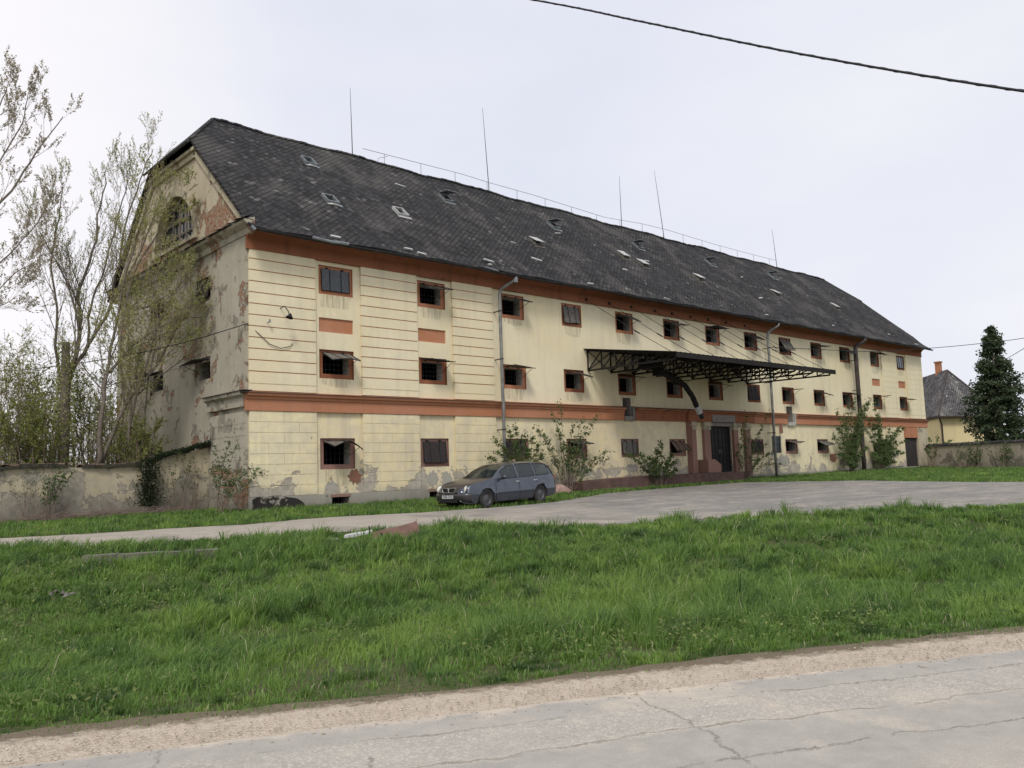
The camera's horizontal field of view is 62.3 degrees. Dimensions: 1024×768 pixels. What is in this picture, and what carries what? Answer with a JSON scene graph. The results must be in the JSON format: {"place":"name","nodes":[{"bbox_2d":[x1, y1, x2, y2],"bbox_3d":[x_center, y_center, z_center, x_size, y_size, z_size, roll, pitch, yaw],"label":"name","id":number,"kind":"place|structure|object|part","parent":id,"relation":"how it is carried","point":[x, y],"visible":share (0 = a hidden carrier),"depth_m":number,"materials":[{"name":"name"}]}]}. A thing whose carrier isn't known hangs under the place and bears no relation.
{"place":"outdoors","nodes":[
{"label":"outdoors","id":0,"kind":"place"},
{"bbox_2d":[0,475,1023,735],"bbox_3d":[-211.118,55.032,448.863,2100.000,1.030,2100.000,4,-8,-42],"label":"ground","id":1,"kind":"structure","parent":0,"point":[428,687],"depth_m":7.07,"materials":[{"name":"green plant"}]},
{"bbox_2d":[3,469,43,518],"bbox_3d":[-14.549,3.352,25.192,0.666,1.717,0.886,-5,-7,31],"label":"wall sapling","id":2,"kind":"object","parent":1,"relation":"on","point":[25,493],"visible":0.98,"depth_m":25.22,"materials":[{"name":"green plant"}]},
{"bbox_2d":[0,328,53,464],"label":"undergrowth shrub","id":3,"kind":"object","parent":1,"relation":"on","point":[28,350],"visible":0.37,"depth_m":29.48,"materials":[{"name":"green plant"}]},
{"bbox_2d":[0,382,79,467],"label":"undergrowth shrub","id":4,"kind":"object","parent":1,"relation":"on","point":[32,434],"visible":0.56,"depth_m":26.89,"materials":[{"name":"green plant"}]},
{"bbox_2d":[0,44,82,312],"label":"budding tree","id":5,"kind":"object","parent":1,"relation":"on","point":[31,265],"visible":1,"depth_m":27.32,"materials":[{"name":"grey plant"}]},
{"bbox_2d":[0,336,82,464],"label":"undergrowth shrub","id":6,"kind":"object","parent":1,"relation":"on","point":[18,415],"visible":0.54,"depth_m":27.39,"materials":[{"name":"green plant"}]},
{"bbox_2d":[0,338,86,464],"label":"undergrowth shrub","id":7,"kind":"object","parent":1,"relation":"on","point":[46,382],"visible":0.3,"depth_m":29.41,"materials":[{"name":"green plant"}]},
{"bbox_2d":[0,310,89,461],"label":"undergrowth shrub","id":8,"kind":"object","parent":1,"relation":"on","point":[24,347],"visible":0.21,"depth_m":31.43,"materials":[{"name":"green plant"}]},
{"bbox_2d":[39,466,77,518],"bbox_3d":[-13.836,3.364,25.746,1.095,1.758,0.850,4,-8,-42],"label":"wall sapling","id":9,"kind":"object","parent":1,"relation":"on","point":[54,478],"visible":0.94,"depth_m":25.70,"materials":[{"name":"green plant"}]},
{"bbox_2d":[49,590,75,597],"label":"plastic litter","id":10,"kind":"object","parent":1,"relation":"on","point":[65,594],"visible":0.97,"depth_m":11.15,"materials":[{"name":"white plastic"}]},
{"bbox_2d":[51,341,76,467],"bbox_3d":[-15.295,1.608,28.901,0.900,6.200,0.877,4,-8,-42],"label":"ivy clad stump","id":11,"kind":"object","parent":1,"relation":"on","point":[65,387],"visible":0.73,"depth_m":28.91,"materials":[{"name":"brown plant"}]},
{"bbox_2d":[0,308,128,466],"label":"undergrowth shrub","id":12,"kind":"object","parent":1,"relation":"on","point":[58,379],"visible":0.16,"depth_m":33.77,"materials":[{"name":"green plant"}]},
{"bbox_2d":[38,348,140,467],"bbox_3d":[-15.553,1.775,31.031,3.674,6.141,3.721,-1,-6,-11],"label":"undergrowth shrub","id":13,"kind":"object","parent":1,"relation":"on","point":[81,400],"visible":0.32,"depth_m":30.79,"materials":[{"name":"green plant"}]},
{"bbox_2d":[5,110,179,462],"bbox_3d":[-14.941,-2.892,30.602,6.143,15.702,2.804,4,-8,-42],"label":"tall tree","id":14,"kind":"object","parent":1,"relation":"on","point":[73,292],"visible":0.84,"depth_m":30.55,"materials":[{"name":"grey plant"}]},
{"bbox_2d":[46,328,148,462],"bbox_3d":[-16.924,1.358,34.328,5.124,7.745,4.180,-4,-6,19],"label":"undergrowth shrub","id":15,"kind":"object","parent":1,"relation":"on","point":[115,400],"visible":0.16,"depth_m":34.32,"materials":[{"name":"green plant"}]},
{"bbox_2d":[0,442,210,521],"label":"yard wall","id":16,"kind":"structure","parent":1,"relation":"on","point":[86,481],"depth_m":26.96,"materials":[{"name":"paint"}]},
{"bbox_2d":[127,439,212,509],"bbox_3d":[-11.484,3.144,28.407,2.835,2.588,0.680,4,-8,-42],"label":"ivy","id":17,"kind":"object","parent":16,"relation":"attached to","point":[145,489],"visible":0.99,"depth_m":27.84,"materials":[{"name":"green plant"}]},
{"bbox_2d":[0,483,214,523],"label":"weeds","id":18,"kind":"object","parent":1,"relation":"on","point":[90,514],"visible":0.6,"depth_m":26.31,"materials":[{"name":"green plant"}]},
{"bbox_2d":[70,372,156,464],"bbox_3d":[-14.113,2.146,30.005,3.332,5.095,2.996,4,-8,-42],"label":"undergrowth shrub","id":19,"kind":"object","parent":1,"relation":"on","point":[104,424],"visible":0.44,"depth_m":29.68,"materials":[{"name":"green plant"}]},
{"bbox_2d":[95,408,172,464],"bbox_3d":[-12.985,2.732,29.244,2.547,3.693,2.849,-3,-6,6],"label":"undergrowth shrub","id":20,"kind":"object","parent":1,"relation":"on","point":[135,447],"visible":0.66,"depth_m":28.98,"materials":[{"name":"green plant"}]},
{"bbox_2d":[56,138,214,463],"bbox_3d":[-12.004,-2.829,30.297,7.692,11.623,3.833,2,-7,-31],"label":"arching tree","id":21,"kind":"object","parent":1,"relation":"on","point":[101,454],"visible":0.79,"depth_m":29.69,"materials":[{"name":"green plant"}]},
{"bbox_2d":[81,548,218,562],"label":"concrete slab","id":22,"kind":"structure","parent":1,"relation":"on","point":[132,555],"depth_m":14.65,"materials":[{"name":"grey concrete"}]},
{"bbox_2d":[158,451,193,508],"bbox_3d":[-11.212,3.288,28.265,0.490,2.184,1.428,-4,-6,16],"label":"wall sapling","id":23,"kind":"object","parent":1,"relation":"on","point":[172,482],"visible":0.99,"depth_m":28.32,"materials":[{"name":"green plant"}]},
{"bbox_2d":[184,454,207,508],"bbox_3d":[-10.783,3.383,28.786,0.740,2.058,0.658,4,-8,-42],"label":"wall sapling","id":24,"kind":"object","parent":1,"relation":"on","point":[194,483],"visible":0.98,"depth_m":28.75,"materials":[{"name":"green plant"}]},
{"bbox_2d":[209,438,267,512],"bbox_3d":[-8.531,2.892,26.771,2.072,2.486,0.834,4,-8,-42],"label":"corner bush","id":25,"kind":"object","parent":1,"relation":"on","point":[225,484],"visible":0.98,"depth_m":26.39,"materials":[{"name":"green plant"}]},
{"bbox_2d":[344,519,419,538],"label":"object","id":26,"kind":"object","parent":1,"relation":"on","point":[406,529],"visible":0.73,"depth_m":16.85,"materials":[{"name":"metal"}]},
{"bbox_2d":[436,461,555,507],"bbox_3d":[-0.514,3.425,29.026,2.096,1.480,4.588,-8,-7,43],"label":"parked car","id":27,"kind":"object","parent":1,"relation":"on","point":[486,485],"visible":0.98,"depth_m":28.33,"materials":[{"name":"blue paint"}]},
{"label":"side window","id":28,"kind":"part","parent":27,"relation":"part of","materials":[{"name":"grey glass"}]},
{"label":"side window","id":29,"kind":"part","parent":27,"relation":"part of","materials":[{"name":"grey glass"}]},
{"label":"side window","id":30,"kind":"part","parent":27,"relation":"part of","materials":[{"name":"grey glass"}]},
{"bbox_2d":[0,466,1023,537],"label":"grass strip","id":31,"kind":"object","parent":1,"relation":"on","point":[139,520],"depth_m":26.89,"materials":[{"name":"green plant"}]},
{"bbox_2d":[485,420,545,462],"bbox_3d":[0.293,3.028,34.537,3.389,3.182,0.826,4,-8,-42],"label":"wild bush","id":32,"kind":"object","parent":1,"relation":"on","point":[517,450],"visible":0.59,"depth_m":34.71,"materials":[{"name":"green plant"}]},
{"bbox_2d":[106,93,932,509],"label":"granary building","id":33,"kind":"structure","parent":1,"relation":"on","point":[402,333],"depth_m":35.17,"materials":[{"name":"yellow paint"}]},
{"bbox_2d":[1,323,246,370],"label":"service wire","id":34,"kind":"object","parent":33,"relation":"attached to","point":[154,349],"visible":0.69,"depth_m":28.75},
{"bbox_2d":[137,370,162,395],"bbox_3d":[-14.207,-0.028,33.610,1.112,0.950,1.400,4,-8,-42],"label":"window","id":35,"kind":"structure","parent":33,"relation":"in","point":[158,390],"depth_m":34.13,"materials":[{"name":"paint"}]},
{"bbox_2d":[139,297,163,321],"bbox_3d":[-14.260,-2.939,33.940,1.007,0.890,1.420,4,-8,-42],"label":"window","id":36,"kind":"structure","parent":33,"relation":"in","point":[158,305],"depth_m":34.24,"materials":[{"name":"paint"}]},
{"bbox_2d":[151,189,196,261],"bbox_3d":[-13.066,-6.367,33.154,0.500,2.363,4.485,4,-8,-42],"label":"attic window","id":37,"kind":"structure","parent":33,"relation":"in","point":[187,232],"depth_m":33.24,"materials":[{"name":"beige paint"}]},
{"bbox_2d":[179,356,209,385],"bbox_3d":[-11.179,-0.470,30.338,1.110,0.950,1.360,4,-8,-42],"label":"window","id":38,"kind":"structure","parent":33,"relation":"in","point":[204,361],"depth_m":30.81,"materials":[{"name":"paint"}]},
{"bbox_2d":[195,276,210,304],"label":"window","id":39,"kind":"structure","parent":33,"relation":"in","point":[206,293],"depth_m":30.73,"materials":[{"name":"paint"}]},
{"bbox_2d":[318,264,352,297],"bbox_3d":[-6.449,-3.644,30.427,1.390,1.040,0.468,4,-8,-42],"label":"window","id":40,"kind":"structure","parent":33,"relation":"in","point":[335,281],"depth_m":30.28,"materials":[{"name":"grey paint"}]},
{"bbox_2d":[319,349,360,379],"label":"window","id":41,"kind":"structure","parent":33,"relation":"in","point":[347,357],"depth_m":29.99,"materials":[{"name":"orange paint"}]},
{"bbox_2d":[320,438,362,469],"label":"window","id":42,"kind":"structure","parent":33,"relation":"in","point":[349,444],"depth_m":29.76,"materials":[{"name":"brown paint"}]},
{"bbox_2d":[417,280,452,309],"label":"window","id":43,"kind":"structure","parent":33,"relation":"in","point":[439,289],"depth_m":33.28,"materials":[{"name":"orange paint"}]},
{"bbox_2d":[421,438,448,466],"bbox_3d":[-3.085,2.649,32.647,1.350,1.080,0.527,4,-8,-42],"label":"window","id":44,"kind":"structure","parent":33,"relation":"in","point":[435,451],"depth_m":32.51,"materials":[{"name":"grey paint"}]},
{"bbox_2d":[419,357,455,384],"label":"window","id":45,"kind":"structure","parent":33,"relation":"in","point":[441,367],"depth_m":33.03,"materials":[{"name":"orange paint"}]},
{"bbox_2d":[501,293,532,319],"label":"window","id":46,"kind":"structure","parent":33,"relation":"in","point":[518,305],"depth_m":36.36,"materials":[{"name":"orange paint"}]},
{"bbox_2d":[506,439,528,459],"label":"window","id":47,"kind":"structure","parent":33,"relation":"in","point":[508,443],"depth_m":35.37,"materials":[{"name":"grey glass"}]},
{"bbox_2d":[503,364,535,389],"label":"window","id":48,"kind":"structure","parent":33,"relation":"in","point":[520,373],"depth_m":36.01,"materials":[{"name":"orange paint"}]},
{"bbox_2d":[561,303,581,327],"bbox_3d":[2.583,-3.098,38.639,1.310,1.040,0.567,4,-8,-42],"label":"window","id":49,"kind":"structure","parent":33,"relation":"in","point":[570,313],"depth_m":38.50,"materials":[{"name":"grey paint"}]},
{"bbox_2d":[564,369,592,392],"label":"window","id":50,"kind":"structure","parent":33,"relation":"in","point":[578,381],"depth_m":38.47,"materials":[{"name":"orange paint"}]},
{"bbox_2d":[566,439,593,457],"bbox_3d":[2.943,2.883,37.847,1.310,0.880,1.029,4,-8,-42],"label":"window","id":51,"kind":"structure","parent":33,"relation":"in","point":[584,449],"depth_m":38.13,"materials":[{"name":"brown paint"}]},
{"bbox_2d":[615,311,641,334],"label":"window","id":52,"kind":"structure","parent":33,"relation":"in","point":[627,320],"depth_m":41.28,"materials":[{"name":"orange paint"}]},
{"bbox_2d":[621,439,638,456],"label":"window","id":53,"kind":"structure","parent":33,"relation":"in","point":[631,446],"depth_m":40.41,"materials":[{"name":"grey paint"}]},
{"bbox_2d":[618,373,645,395],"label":"window","id":54,"kind":"structure","parent":33,"relation":"in","point":[630,381],"depth_m":41.04,"materials":[{"name":"orange paint"}]},
{"bbox_2d":[663,319,688,340],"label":"window","id":55,"kind":"structure","parent":33,"relation":"in","point":[674,327],"depth_m":43.78,"materials":[{"name":"orange paint"}]},
{"bbox_2d":[666,378,691,397],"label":"window","id":56,"kind":"structure","parent":33,"relation":"in","point":[677,391],"depth_m":43.57,"materials":[{"name":"orange paint"}]},
{"bbox_2d":[669,439,690,455],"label":"window","id":57,"kind":"structure","parent":33,"relation":"in","point":[680,445],"depth_m":42.92,"materials":[{"name":"brown paint"}]},
{"bbox_2d":[710,427,719,462],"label":"iron door leaf","id":58,"kind":"structure","parent":33,"relation":"in","point":[714,433],"depth_m":45.35,"materials":[{"name":"metal"}]},
{"bbox_2d":[705,325,728,345],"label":"window","id":59,"kind":"structure","parent":33,"relation":"in","point":[716,328],"depth_m":46.30,"materials":[{"name":"orange paint"}]},
{"bbox_2d":[708,381,731,400],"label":"window","id":60,"kind":"structure","parent":33,"relation":"in","point":[718,388],"depth_m":46.06,"materials":[{"name":"orange paint"}]},
{"bbox_2d":[718,427,731,471],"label":"iron door leaf","id":61,"kind":"structure","parent":33,"relation":"in","point":[724,440],"depth_m":45.90,"materials":[{"name":"metal"}]},
{"bbox_2d":[747,384,760,402],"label":"window","id":62,"kind":"structure","parent":33,"relation":"in","point":[753,391],"depth_m":48.30,"materials":[{"name":"orange paint"}]},
{"bbox_2d":[744,332,764,350],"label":"window","id":63,"kind":"structure","parent":33,"relation":"in","point":[750,340],"depth_m":48.84,"materials":[{"name":"orange paint"}]},
{"bbox_2d":[751,439,763,454],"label":"window","id":64,"kind":"structure","parent":33,"relation":"in","point":[760,441],"depth_m":48.06,"materials":[{"name":"brown paint"}]},
{"bbox_2d":[778,337,795,355],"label":"window","id":65,"kind":"structure","parent":33,"relation":"in","point":[785,342],"depth_m":51.16,"materials":[{"name":"orange paint"}]},
{"bbox_2d":[782,387,803,404],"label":"window","id":66,"kind":"structure","parent":33,"relation":"in","point":[789,392],"depth_m":51.24,"materials":[{"name":"orange paint"}]},
{"bbox_2d":[785,439,804,453],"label":"window","id":67,"kind":"structure","parent":33,"relation":"in","point":[793,449],"depth_m":50.81,"materials":[{"name":"brown paint"}]},
{"bbox_2d":[810,342,830,359],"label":"window","id":68,"kind":"structure","parent":33,"relation":"in","point":[817,354],"depth_m":54.08,"materials":[{"name":"orange paint"}]},
{"bbox_2d":[813,389,833,405],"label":"window","id":69,"kind":"structure","parent":33,"relation":"in","point":[820,398],"depth_m":53.80,"materials":[{"name":"orange paint"}]},
{"bbox_2d":[817,439,834,452],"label":"window","id":70,"kind":"structure","parent":33,"relation":"in","point":[824,443],"depth_m":53.25,"materials":[{"name":"brown paint"}]},
{"bbox_2d":[839,347,856,362],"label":"window","id":71,"kind":"structure","parent":33,"relation":"in","point":[845,355],"depth_m":56.63,"materials":[{"name":"orange paint"}]},
{"bbox_2d":[842,392,859,407],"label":"window","id":72,"kind":"structure","parent":33,"relation":"in","point":[848,397],"depth_m":56.38,"materials":[{"name":"orange paint"}]},
{"bbox_2d":[870,352,886,366],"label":"window","id":73,"kind":"structure","parent":33,"relation":"in","point":[874,358],"depth_m":59.67,"materials":[{"name":"orange paint"}]},
{"bbox_2d":[873,394,890,409],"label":"window","id":74,"kind":"structure","parent":33,"relation":"in","point":[878,398],"depth_m":59.41,"materials":[{"name":"orange paint"}]},
{"bbox_2d":[770,338,1022,351],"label":"service wire","id":75,"kind":"object","parent":33,"relation":"attached to","point":[898,350],"visible":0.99,"depth_m":49.51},
{"bbox_2d":[896,356,904,370],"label":"window","id":76,"kind":"structure","parent":33,"relation":"in","point":[899,359],"depth_m":62.23,"materials":[{"name":"orange paint"}]},
{"bbox_2d":[899,397,915,410],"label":"window","id":77,"kind":"structure","parent":33,"relation":"in","point":[903,400],"depth_m":62.26,"materials":[{"name":"brown paint"}]},
{"bbox_2d":[905,438,917,466],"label":"side door","id":78,"kind":"structure","parent":33,"relation":"in","point":[910,446],"depth_m":62.09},
{"bbox_2d":[555,484,571,493],"bbox_3d":[1.958,4.519,35.494,1.288,0.646,0.736,4,-8,-42],"label":"rubble mound","id":79,"kind":"object","parent":1,"relation":"on","point":[561,488],"visible":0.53,"depth_m":35.35,"materials":[{"name":"pink stone"}]},
{"bbox_2d":[532,399,614,490],"bbox_3d":[2.826,2.688,37.036,5.329,4.174,1.095,4,-8,-42],"label":"wild bush","id":80,"kind":"object","parent":1,"relation":"on","point":[569,457],"visible":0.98,"depth_m":36.57,"materials":[{"name":"green plant"}]},
{"bbox_2d":[331,511,821,540],"bbox_3d":[1.915,3.122,18.466,12.893,0.160,0.433,0,-6,-17],"label":"paving edge","id":81,"kind":"object","parent":1,"relation":"on","point":[701,519],"visible":0.05,"depth_m":18.56,"materials":[{"name":"concrete"}]},
{"bbox_2d":[624,440,678,485],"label":"wild bush","id":82,"kind":"object","parent":1,"relation":"on","point":[654,470],"visible":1,"depth_m":39.40,"materials":[{"name":"green plant"}]},
{"bbox_2d":[735,409,781,478],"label":"wild bush","id":83,"kind":"object","parent":1,"relation":"on","point":[753,467],"visible":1,"depth_m":46.09,"materials":[{"name":"green plant"}]},
{"bbox_2d":[832,397,871,471],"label":"wild bush","id":84,"kind":"object","parent":1,"relation":"on","point":[850,452],"visible":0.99,"depth_m":54.05,"materials":[{"name":"green plant"}]},
{"bbox_2d":[864,398,908,468],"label":"wild bush","id":85,"kind":"object","parent":1,"relation":"on","point":[881,454],"visible":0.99,"depth_m":57.17,"materials":[{"name":"green plant"}]},
{"bbox_2d":[922,361,995,443],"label":"neighbour house","id":86,"kind":"structure","parent":1,"relation":"on","point":[943,390],"depth_m":84.98,"materials":[{"name":"stone"}]},
{"bbox_2d":[925,439,1023,467],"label":"boundary wall","id":87,"kind":"structure","parent":1,"relation":"on","point":[945,454],"depth_m":59.32,"materials":[{"name":"stone"}]},
{"bbox_2d":[923,435,953,466],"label":"wall vine","id":88,"kind":"object","parent":87,"relation":"attached to","point":[928,453],"depth_m":62.07,"materials":[{"name":"green plant"}]},
{"bbox_2d":[954,437,995,467],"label":"wall vine","id":89,"kind":"object","parent":87,"relation":"attached to","point":[970,457],"depth_m":59.34,"materials":[{"name":"green plant"}]},
{"bbox_2d":[976,438,1021,467],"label":"wall vine","id":90,"kind":"object","parent":87,"relation":"attached to","point":[1002,457],"depth_m":57.31,"materials":[{"name":"green plant"}]},
{"bbox_2d":[958,325,1023,441],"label":"conifer","id":91,"kind":"object","parent":1,"relation":"on","point":[995,389],"visible":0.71,"depth_m":72.19,"materials":[{"name":"green plant"}]},
{"bbox_2d":[0,626,1023,767],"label":"roadside","id":92,"kind":"structure","parent":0,"point":[299,718],"depth_m":5.60,"materials":[{"name":"beige gravel"}]},
{"bbox_2d":[0,481,1023,547],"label":"lane","id":93,"kind":"structure","parent":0,"point":[719,500],"depth_m":25.01,"materials":[{"name":"grey asphalt"}]},
{"bbox_2d":[0,0,1023,466],"label":"sky","id":94,"kind":"structure","parent":0,"point":[903,193],"materials":[{"name":"white"}]},
{"bbox_2d":[2,650,1023,767],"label":"road","id":95,"kind":"structure","parent":0,"point":[958,713],"depth_m":4.73,"materials":[{"name":"concrete"}]},
{"bbox_2d":[531,0,1023,92],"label":"overhead cable","id":96,"kind":"object","parent":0,"point":[857,64],"visible":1,"depth_m":11.54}
]}

